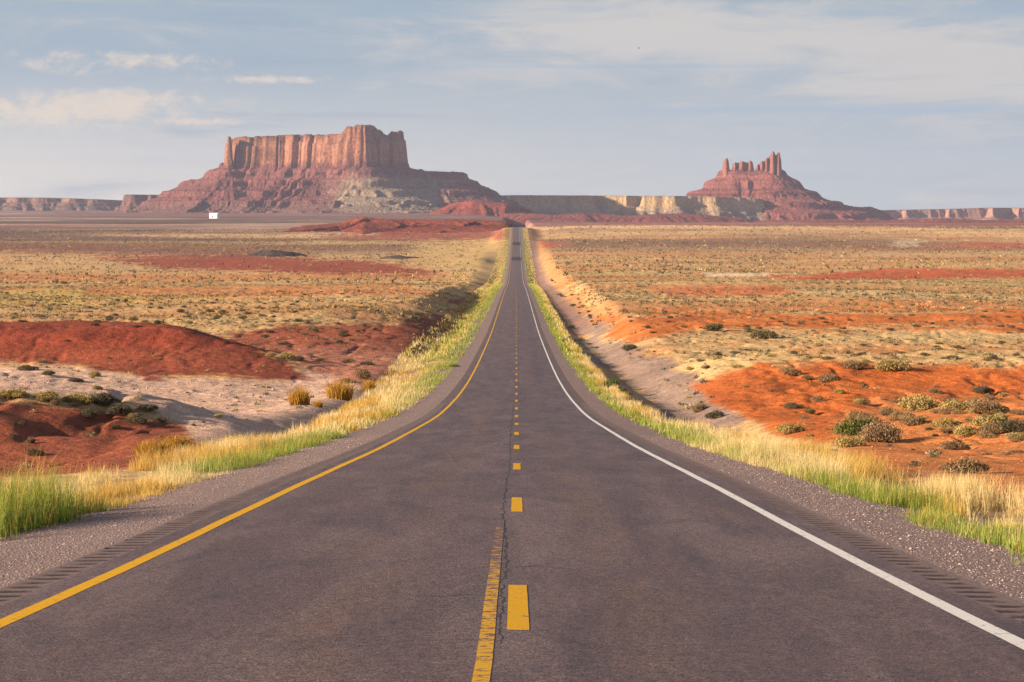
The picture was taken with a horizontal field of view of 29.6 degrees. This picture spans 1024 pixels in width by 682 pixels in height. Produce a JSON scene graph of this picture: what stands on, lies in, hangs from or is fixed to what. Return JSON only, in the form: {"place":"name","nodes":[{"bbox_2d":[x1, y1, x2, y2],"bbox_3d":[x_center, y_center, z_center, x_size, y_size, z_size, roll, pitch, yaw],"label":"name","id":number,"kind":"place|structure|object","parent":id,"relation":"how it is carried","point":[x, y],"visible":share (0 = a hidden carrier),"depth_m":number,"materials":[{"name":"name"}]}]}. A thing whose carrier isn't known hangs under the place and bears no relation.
{"place":"outdoors","nodes":[
{"label":"outdoors","id":0,"kind":"place"},
{"bbox_2d":[0,197,122,210],"bbox_3d":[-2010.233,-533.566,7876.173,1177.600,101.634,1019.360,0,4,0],"label":"cliff hills","id":1,"kind":"structure","parent":0,"point":[37,204],"depth_m":7595.28,"materials":[{"name":"stone"}]},
{"bbox_2d":[112,194,158,211],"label":"cliff hills","id":2,"kind":"structure","parent":0,"point":[131,201],"depth_m":6986.49,"materials":[{"name":"stone"}]},
{"bbox_2d":[0,227,511,588],"bbox_3d":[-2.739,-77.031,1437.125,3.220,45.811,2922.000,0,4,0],"label":"road shoulder","id":3,"kind":"object","parent":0,"point":[426,404],"visible":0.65,"depth_m":29.21},
{"bbox_2d":[0,227,512,605],"bbox_3d":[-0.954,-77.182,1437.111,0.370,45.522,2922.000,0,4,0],"label":"rumble strip road surface","id":4,"kind":"object","parent":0,"point":[20,589],"visible":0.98,"depth_m":23.40,"materials":[{"name":"asphalt"}]},
{"bbox_2d":[247,250,307,256],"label":"dark hill","id":5,"kind":"structure","parent":0,"point":[272,253],"depth_m":1412.25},
{"bbox_2d":[283,216,511,234],"bbox_3d":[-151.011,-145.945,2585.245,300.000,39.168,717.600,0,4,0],"label":"red hill","id":6,"kind":"structure","parent":0,"point":[364,225],"depth_m":2582.04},
{"bbox_2d":[379,255,419,258],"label":"dark hill","id":7,"kind":"structure","parent":0,"point":[397,256],"depth_m":1326.12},
{"bbox_2d":[427,201,535,215],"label":"red hill","id":8,"kind":"structure","parent":0,"point":[479,208],"depth_m":5138.79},
{"bbox_2d":[0,227,1023,681],"bbox_3d":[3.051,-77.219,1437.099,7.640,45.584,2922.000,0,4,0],"label":"road","id":9,"kind":"structure","parent":0,"point":[664,573],"depth_m":16.29,"materials":[{"name":"asphalt"}]},
{"bbox_2d":[0,237,512,627],"bbox_3d":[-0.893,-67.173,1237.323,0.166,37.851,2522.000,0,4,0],"label":"edge line","id":10,"kind":"object","parent":9,"relation":"on","point":[22,613],"visible":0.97,"depth_m":20.41,"materials":[{"name":"yellow paint"}]},
{"bbox_2d":[472,519,503,681],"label":"line","id":11,"kind":"object","parent":9,"relation":"on","point":[483,666],"visible":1,"depth_m":13.74,"materials":[{"name":"yellow paint"}]},
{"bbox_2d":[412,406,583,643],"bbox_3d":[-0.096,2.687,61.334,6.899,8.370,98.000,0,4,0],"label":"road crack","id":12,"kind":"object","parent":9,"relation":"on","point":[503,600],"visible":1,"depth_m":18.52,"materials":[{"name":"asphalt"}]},
{"bbox_2d":[511,242,520,259],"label":"tar patch road strip","id":13,"kind":"object","parent":9,"relation":"on","point":[515,258],"visible":1,"depth_m":1409.28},
{"bbox_2d":[507,287,528,629],"bbox_3d":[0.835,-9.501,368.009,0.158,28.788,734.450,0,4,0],"label":"dash line","id":14,"kind":"object","parent":9,"relation":"on","point":[518,617],"visible":1,"depth_m":14.76,"materials":[{"name":"yellow paint"}]},
{"bbox_2d":[519,230,1023,649],"bbox_3d":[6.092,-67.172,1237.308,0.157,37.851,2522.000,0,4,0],"label":"edge line","id":15,"kind":"object","parent":9,"relation":"on","point":[983,624],"visible":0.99,"depth_m":18.70,"materials":[{"name":"white paint"}]},
{"bbox_2d":[0,211,1023,529],"bbox_3d":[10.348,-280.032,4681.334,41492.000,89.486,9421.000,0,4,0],"label":"ground","id":16,"kind":"structure","parent":0,"point":[188,353],"depth_m":263.11,"materials":[{"name":"soil"}]},
{"bbox_2d":[0,388,30,397],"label":"rabbitbrush","id":17,"kind":"object","parent":16,"relation":"on","point":[15,393],"visible":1,"depth_m":83.06,"materials":[{"name":"yellow plant"}]},
{"bbox_2d":[17,420,27,425],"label":"dark shrub","id":18,"kind":"object","parent":16,"relation":"on","point":[22,422],"visible":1,"depth_m":77.56,"materials":[{"name":"green plant"}]},
{"bbox_2d":[17,364,39,370],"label":"dark shrub","id":19,"kind":"object","parent":16,"relation":"on","point":[29,367],"visible":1,"depth_m":163.39,"materials":[{"name":"green plant"}]},
{"bbox_2d":[26,448,45,454],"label":"dark shrub","id":20,"kind":"object","parent":16,"relation":"on","point":[35,451],"visible":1,"depth_m":70.11,"materials":[{"name":"green plant"}]},
{"bbox_2d":[35,389,58,400],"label":"rabbitbrush","id":21,"kind":"object","parent":16,"relation":"on","point":[48,395],"visible":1,"depth_m":83.05,"materials":[{"name":"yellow plant"}]},
{"bbox_2d":[41,370,55,374],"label":"dark shrub","id":22,"kind":"object","parent":16,"relation":"on","point":[48,372],"visible":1,"depth_m":156.66,"materials":[{"name":"green plant"}]},
{"bbox_2d":[49,398,59,404],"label":"dry shrub","id":23,"kind":"object","parent":16,"relation":"on","point":[54,401],"visible":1,"depth_m":82.72,"materials":[{"name":"brown plant"}]},
{"bbox_2d":[67,377,83,381],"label":"dark shrub","id":24,"kind":"object","parent":16,"relation":"on","point":[75,379],"visible":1,"depth_m":152.01,"materials":[{"name":"green plant"}]},
{"bbox_2d":[70,401,81,406],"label":"dry shrub","id":25,"kind":"object","parent":16,"relation":"on","point":[74,403],"visible":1,"depth_m":83.20,"materials":[{"name":"brown plant"}]},
{"bbox_2d":[61,391,94,403],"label":"rabbitbrush","id":26,"kind":"object","parent":16,"relation":"on","point":[80,397],"visible":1,"depth_m":83.57,"materials":[{"name":"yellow plant"}]},
{"bbox_2d":[80,408,101,417],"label":"dark shrub","id":27,"kind":"object","parent":16,"relation":"on","point":[90,413],"visible":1,"depth_m":82.17,"materials":[{"name":"green plant"}]},
{"bbox_2d":[88,371,100,376],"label":"rabbitbrush","id":28,"kind":"object","parent":16,"relation":"on","point":[95,373],"visible":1,"depth_m":159.57,"materials":[{"name":"yellow plant"}]},
{"bbox_2d":[87,390,121,405],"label":"dark shrub","id":29,"kind":"object","parent":16,"relation":"on","point":[104,398],"visible":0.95,"depth_m":84.66,"materials":[{"name":"green plant"}]},
{"bbox_2d":[105,403,133,414],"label":"dark shrub","id":30,"kind":"object","parent":16,"relation":"on","point":[122,409],"visible":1,"depth_m":83.39,"materials":[{"name":"green plant"}]},
{"bbox_2d":[126,413,139,416],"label":"rabbitbrush","id":31,"kind":"object","parent":16,"relation":"on","point":[131,414],"visible":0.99,"depth_m":83.24,"materials":[{"name":"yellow plant"}]},
{"bbox_2d":[124,417,149,423],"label":"dark shrub","id":32,"kind":"object","parent":16,"relation":"on","point":[137,420],"visible":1,"depth_m":82.25,"materials":[{"name":"green plant"}]},
{"bbox_2d":[134,403,159,410],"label":"dark shrub","id":33,"kind":"object","parent":16,"relation":"on","point":[145,406],"visible":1,"depth_m":84.59,"materials":[{"name":"green plant"}]},
{"bbox_2d":[129,438,174,455],"bbox_3d":[-11.040,3.228,59.297,1.733,0.617,1.705,0,4,3],"label":"grass tussock","id":34,"kind":"object","parent":16,"relation":"on","point":[142,446],"depth_m":59.14,"materials":[{"name":"plant"}]},
{"bbox_2d":[156,434,193,448],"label":"grass tussock","id":35,"kind":"object","parent":16,"relation":"on","point":[179,441],"depth_m":66.28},
{"bbox_2d":[209,213,218,217],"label":"white building","id":36,"kind":"structure","parent":16,"relation":"on","point":[213,215],"depth_m":3689.12,"materials":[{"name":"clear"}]},
{"bbox_2d":[265,351,276,356],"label":"rabbitbrush","id":37,"kind":"object","parent":16,"relation":"on","point":[271,355],"visible":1,"depth_m":184.13,"materials":[{"name":"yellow plant"}]},
{"bbox_2d":[279,352,294,358],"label":"rabbitbrush","id":38,"kind":"object","parent":16,"relation":"on","point":[284,355],"visible":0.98,"depth_m":186.21,"materials":[{"name":"yellow plant"}]},
{"bbox_2d":[289,355,303,360],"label":"dark shrub","id":39,"kind":"object","parent":16,"relation":"on","point":[298,357],"visible":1,"depth_m":183.92,"materials":[{"name":"green plant"}]},
{"bbox_2d":[285,383,310,404],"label":"grass tussock","id":40,"kind":"object","parent":16,"relation":"on","point":[298,397],"depth_m":120.38,"materials":[{"name":"plant"}]},
{"bbox_2d":[311,399,322,407],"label":"grass tussock","id":41,"kind":"object","parent":16,"relation":"on","point":[317,404],"depth_m":119.09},
{"bbox_2d":[125,124,538,213],"bbox_3d":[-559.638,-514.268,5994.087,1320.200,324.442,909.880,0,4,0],"label":"mesa","id":42,"kind":"structure","parent":16,"relation":"on","point":[356,168],"depth_m":5973.45,"materials":[{"name":"stone"}]},
{"bbox_2d":[321,377,360,400],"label":"grass tussock","id":43,"kind":"object","parent":16,"relation":"on","point":[341,391],"depth_m":133.09,"materials":[{"name":"plant"}]},
{"bbox_2d":[336,377,355,382],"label":"dry shrub","id":44,"kind":"object","parent":16,"relation":"on","point":[348,380],"visible":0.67,"depth_m":158.66,"materials":[{"name":"brown plant"}]},
{"bbox_2d":[354,368,370,378],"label":"dry shrub","id":45,"kind":"object","parent":16,"relation":"on","point":[362,373],"visible":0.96,"depth_m":164.02,"materials":[{"name":"brown plant"}]},
{"bbox_2d":[359,360,375,364],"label":"dark shrub","id":46,"kind":"object","parent":16,"relation":"on","point":[366,363],"visible":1,"depth_m":188.47,"materials":[{"name":"green plant"}]},
{"bbox_2d":[360,379,377,391],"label":"grass tussock","id":47,"kind":"object","parent":16,"relation":"on","point":[368,385],"depth_m":149.34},
{"bbox_2d":[0,228,1023,564],"bbox_3d":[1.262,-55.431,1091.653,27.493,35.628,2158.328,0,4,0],"label":"roadside grass","id":48,"kind":"structure","parent":16,"relation":"on","point":[944,502],"depth_m":42.09,"materials":[{"name":"plant"}]},
{"bbox_2d":[0,224,1023,467],"bbox_3d":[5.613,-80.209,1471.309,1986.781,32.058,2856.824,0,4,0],"label":"desert scrub","id":49,"kind":"object","parent":16,"relation":"on","point":[631,298],"visible":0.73,"depth_m":561.44,"materials":[{"name":"green plant"}]},
{"bbox_2d":[0,435,1023,597],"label":"gravel","id":50,"kind":"structure","parent":16,"relation":"on","point":[858,512],"depth_m":26.26,"materials":[{"name":"gravel"}]},
{"bbox_2d":[2,321,1022,497],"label":"desert rubble","id":51,"kind":"object","parent":16,"relation":"on","point":[737,355],"visible":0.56,"depth_m":142.10,"materials":[{"name":"stone"}]},
{"bbox_2d":[603,378,618,387],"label":"green shrub","id":52,"kind":"object","parent":16,"relation":"on","point":[612,381],"visible":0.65,"depth_m":144.87,"materials":[{"name":"green plant"}]},
{"bbox_2d":[621,344,636,350],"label":"dark shrub","id":53,"kind":"object","parent":16,"relation":"on","point":[628,347],"visible":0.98,"depth_m":220.00,"materials":[{"name":"green plant"}]},
{"bbox_2d":[688,402,707,412],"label":"dry shrub","id":54,"kind":"object","parent":16,"relation":"on","point":[696,407],"visible":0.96,"depth_m":116.24,"materials":[{"name":"brown plant"}]},
{"bbox_2d":[700,322,723,330],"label":"sagebrush","id":55,"kind":"object","parent":16,"relation":"on","point":[711,326],"visible":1,"depth_m":241.73,"materials":[{"name":"green plant"}]},
{"bbox_2d":[704,410,724,418],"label":"dark shrub","id":56,"kind":"object","parent":16,"relation":"on","point":[711,415],"visible":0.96,"depth_m":107.40,"materials":[{"name":"green plant"}]},
{"bbox_2d":[749,328,778,338],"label":"sagebrush","id":57,"kind":"object","parent":16,"relation":"on","point":[765,334],"visible":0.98,"depth_m":227.68,"materials":[{"name":"green plant"}]},
{"bbox_2d":[772,421,806,435],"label":"rabbitbrush","id":58,"kind":"object","parent":16,"relation":"on","point":[789,428],"visible":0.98,"depth_m":81.75,"materials":[{"name":"yellow plant"}]},
{"bbox_2d":[777,367,803,375],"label":"dry shrub","id":59,"kind":"object","parent":16,"relation":"on","point":[788,371],"visible":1,"depth_m":134.05,"materials":[{"name":"brown plant"}]},
{"bbox_2d":[686,151,895,220],"bbox_3d":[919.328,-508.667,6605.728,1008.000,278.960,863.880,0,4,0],"label":"butte","id":60,"kind":"object","parent":16,"relation":"on","point":[776,188],"visible":0.47,"depth_m":6582.26,"materials":[{"name":"stone"}]},
{"bbox_2d":[783,400,805,408],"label":"dark shrub","id":61,"kind":"object","parent":16,"relation":"on","point":[792,405],"visible":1,"depth_m":108.66,"materials":[{"name":"green plant"}]},
{"bbox_2d":[802,375,813,379],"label":"dry shrub","id":62,"kind":"object","parent":16,"relation":"on","point":[808,377],"visible":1,"depth_m":131.55,"materials":[{"name":"brown plant"}]},
{"bbox_2d":[805,408,817,413],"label":"sagebrush","id":63,"kind":"object","parent":16,"relation":"on","point":[810,411],"visible":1,"depth_m":104.34,"materials":[{"name":"green plant"}]},
{"bbox_2d":[810,395,825,401],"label":"dry shrub","id":64,"kind":"object","parent":16,"relation":"on","point":[818,398],"visible":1,"depth_m":111.52,"materials":[{"name":"brown plant"}]},
{"bbox_2d":[816,372,841,382],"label":"dry shrub","id":65,"kind":"object","parent":16,"relation":"on","point":[825,378],"visible":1,"depth_m":129.99,"materials":[{"name":"brown plant"}]},
{"bbox_2d":[834,389,846,393],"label":"rabbitbrush","id":66,"kind":"object","parent":16,"relation":"on","point":[839,391],"visible":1,"depth_m":114.10,"materials":[{"name":"yellow plant"}]},
{"bbox_2d":[833,435,868,447],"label":"rabbitbrush","id":67,"kind":"object","parent":16,"relation":"on","point":[851,441],"visible":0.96,"depth_m":65.74,"materials":[{"name":"yellow plant"}]},
{"bbox_2d":[831,416,874,435],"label":"green shrub","id":68,"kind":"object","parent":16,"relation":"on","point":[850,426],"visible":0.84,"depth_m":74.17,"materials":[{"name":"green plant"}]},
{"bbox_2d":[838,358,869,369],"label":"dry shrub","id":69,"kind":"object","parent":16,"relation":"on","point":[849,364],"visible":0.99,"depth_m":137.25,"materials":[{"name":"brown plant"}]},
{"bbox_2d":[846,411,868,419],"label":"dry shrub","id":70,"kind":"object","parent":16,"relation":"on","point":[852,414],"visible":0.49,"depth_m":89.99,"materials":[{"name":"brown plant"}]},
{"bbox_2d":[853,398,869,403],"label":"rabbitbrush","id":71,"kind":"object","parent":16,"relation":"on","point":[862,400],"visible":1,"depth_m":109.34,"materials":[{"name":"yellow plant"}]},
{"bbox_2d":[856,414,881,424],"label":"dry shrub","id":72,"kind":"object","parent":16,"relation":"on","point":[875,418],"visible":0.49,"depth_m":79.29,"materials":[{"name":"brown plant"}]},
{"bbox_2d":[859,419,905,442],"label":"dry shrub","id":73,"kind":"object","parent":16,"relation":"on","point":[883,433],"visible":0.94,"depth_m":70.19,"materials":[{"name":"brown plant"}]},
{"bbox_2d":[876,406,895,415],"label":"dry shrub","id":74,"kind":"object","parent":16,"relation":"on","point":[884,411],"visible":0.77,"depth_m":90.27,"materials":[{"name":"brown plant"}]},
{"bbox_2d":[874,357,913,371],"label":"rabbitbrush","id":75,"kind":"object","parent":16,"relation":"on","point":[886,365],"visible":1,"depth_m":135.37,"materials":[{"name":"yellow plant"}]},
{"bbox_2d":[887,408,903,419],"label":"dry shrub","id":76,"kind":"object","parent":16,"relation":"on","point":[895,416],"visible":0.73,"depth_m":82.71,"materials":[{"name":"brown plant"}]},
{"bbox_2d":[890,398,901,402],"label":"dry shrub","id":77,"kind":"object","parent":16,"relation":"on","point":[894,400],"visible":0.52,"depth_m":110.29,"materials":[{"name":"brown plant"}]},
{"bbox_2d":[898,411,917,418],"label":"dry shrub","id":78,"kind":"object","parent":16,"relation":"on","point":[904,415],"visible":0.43,"depth_m":78.48,"materials":[{"name":"brown plant"}]},
{"bbox_2d":[898,414,927,426],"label":"dry shrub","id":79,"kind":"object","parent":16,"relation":"on","point":[909,421],"visible":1,"depth_m":76.02,"materials":[{"name":"brown plant"}]},
{"bbox_2d":[897,393,941,410],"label":"rabbitbrush","id":80,"kind":"object","parent":16,"relation":"on","point":[920,403],"visible":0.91,"depth_m":105.47,"materials":[{"name":"yellow plant"}]},
{"bbox_2d":[929,417,961,426],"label":"rabbitbrush","id":81,"kind":"object","parent":16,"relation":"on","point":[944,422],"visible":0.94,"depth_m":73.76,"materials":[{"name":"yellow plant"}]},
{"bbox_2d":[936,408,957,414],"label":"dry shrub","id":82,"kind":"object","parent":16,"relation":"on","point":[946,411],"visible":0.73,"depth_m":78.40,"materials":[{"name":"brown plant"}]},
{"bbox_2d":[938,426,956,432],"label":"dry shrub","id":83,"kind":"object","parent":16,"relation":"on","point":[946,429],"visible":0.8,"depth_m":72.43,"materials":[{"name":"brown plant"}]},
{"bbox_2d":[938,440,958,449],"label":"dry shrub","id":84,"kind":"object","parent":16,"relation":"on","point":[952,444],"visible":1,"depth_m":67.11,"materials":[{"name":"brown plant"}]},
{"bbox_2d":[940,398,971,410],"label":"rabbitbrush","id":85,"kind":"object","parent":16,"relation":"on","point":[960,405],"visible":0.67,"depth_m":79.42,"materials":[{"name":"yellow plant"}]},
{"bbox_2d":[951,409,964,413],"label":"dry shrub","id":86,"kind":"object","parent":16,"relation":"on","point":[958,411],"visible":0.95,"depth_m":77.44,"materials":[{"name":"brown plant"}]},
{"bbox_2d":[938,455,989,473],"bbox_3d":[9.977,2.752,42.634,1.177,0.501,0.852,-1,4,-16],"label":"dry shrub","id":87,"kind":"object","parent":16,"relation":"on","point":[969,465],"visible":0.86,"depth_m":42.55,"materials":[{"name":"brown plant"}]},
{"bbox_2d":[953,423,978,437],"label":"rabbitbrush","id":88,"kind":"object","parent":16,"relation":"on","point":[963,430],"visible":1,"depth_m":71.48,"materials":[{"name":"yellow plant"}]},
{"bbox_2d":[971,383,994,393],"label":"dark shrub","id":89,"kind":"object","parent":16,"relation":"on","point":[981,389],"visible":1,"depth_m":118.82,"materials":[{"name":"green plant"}]},
{"bbox_2d":[975,429,996,438],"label":"dry shrub","id":90,"kind":"object","parent":16,"relation":"on","point":[986,433],"visible":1,"depth_m":70.44,"materials":[{"name":"brown plant"}]},
{"bbox_2d":[966,397,1007,413],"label":"dry shrub","id":91,"kind":"object","parent":16,"relation":"on","point":[982,406],"visible":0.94,"depth_m":74.88,"materials":[{"name":"brown plant"}]},
{"bbox_2d":[983,393,994,398],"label":"dry shrub","id":92,"kind":"object","parent":16,"relation":"on","point":[989,396],"visible":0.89,"depth_m":115.47,"materials":[{"name":"brown plant"}]},
{"bbox_2d":[968,413,1012,427],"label":"rabbitbrush","id":93,"kind":"object","parent":16,"relation":"on","point":[985,419],"visible":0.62,"depth_m":71.50,"materials":[{"name":"yellow plant"}]},
{"bbox_2d":[979,420,1001,433],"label":"dry shrub","id":94,"kind":"object","parent":16,"relation":"on","point":[985,426],"visible":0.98,"depth_m":70.79,"materials":[{"name":"brown plant"}]},
{"bbox_2d":[979,421,1005,433],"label":"dry shrub","id":95,"kind":"object","parent":16,"relation":"on","point":[999,428],"visible":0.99,"depth_m":70.70,"materials":[{"name":"brown plant"}]},
{"bbox_2d":[984,408,1002,414],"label":"rabbitbrush","id":96,"kind":"object","parent":16,"relation":"on","point":[993,412],"visible":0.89,"depth_m":74.58,"materials":[{"name":"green plant"}]},
{"bbox_2d":[998,417,1023,432],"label":"dark shrub","id":97,"kind":"object","parent":16,"relation":"on","point":[1012,425],"visible":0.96,"depth_m":70.65,"materials":[{"name":"brown plant"}]},
{"bbox_2d":[1002,430,1023,438],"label":"rabbitbrush","id":98,"kind":"object","parent":16,"relation":"on","point":[1021,434],"visible":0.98,"depth_m":68.75,"materials":[{"name":"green plant"}]},
{"bbox_2d":[1004,432,1023,441],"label":"dry shrub","id":99,"kind":"object","parent":16,"relation":"on","point":[1013,439],"visible":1,"depth_m":68.56,"materials":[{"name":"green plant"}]},
{"bbox_2d":[1008,449,1022,452],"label":"dry shrub","id":100,"kind":"object","parent":16,"relation":"on","point":[1016,451],"visible":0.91,"depth_m":60.63,"materials":[{"name":"brown plant"}]},
{"bbox_2d":[1008,409,1023,414],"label":"dry shrub","id":101,"kind":"object","parent":16,"relation":"on","point":[1019,412],"visible":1,"depth_m":74.19,"materials":[{"name":"brown plant"}]},
{"bbox_2d":[0,0,1023,209],"label":"sky","id":102,"kind":"structure","parent":0,"point":[878,104],"materials":[{"name":"blue"}]},
{"bbox_2d":[498,212,753,226],"bbox_3d":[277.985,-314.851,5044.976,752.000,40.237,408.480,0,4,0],"label":"red hill","id":103,"kind":"structure","parent":0,"point":[517,219],"depth_m":4983.58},
{"bbox_2d":[500,195,766,220],"bbox_3d":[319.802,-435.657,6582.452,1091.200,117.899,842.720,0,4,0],"label":"cliff hills","id":104,"kind":"structure","parent":0,"point":[748,208],"depth_m":6299.37,"materials":[{"name":"stone"}]},
{"bbox_2d":[520,227,1023,602],"bbox_3d":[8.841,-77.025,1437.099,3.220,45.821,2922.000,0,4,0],"label":"road shoulder","id":105,"kind":"object","parent":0,"point":[590,399],"visible":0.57,"depth_m":26.64},
{"bbox_2d":[520,237,1023,622],"bbox_3d":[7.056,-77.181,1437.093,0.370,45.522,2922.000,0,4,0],"label":"rumble strip road surface","id":106,"kind":"object","parent":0,"point":[996,601],"visible":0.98,"depth_m":21.66,"materials":[{"name":"asphalt"}]},
{"bbox_2d":[748,218,1023,222],"bbox_3d":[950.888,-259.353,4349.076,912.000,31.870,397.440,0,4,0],"label":"red hill","id":107,"kind":"structure","parent":0,"point":[942,220],"depth_m":4302.86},
{"bbox_2d":[881,208,1023,219],"bbox_3d":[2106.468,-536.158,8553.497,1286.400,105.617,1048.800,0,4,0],"label":"cliff hills","id":108,"kind":"structure","parent":0,"point":[987,213],"depth_m":8231.58,"materials":[{"name":"stone"}]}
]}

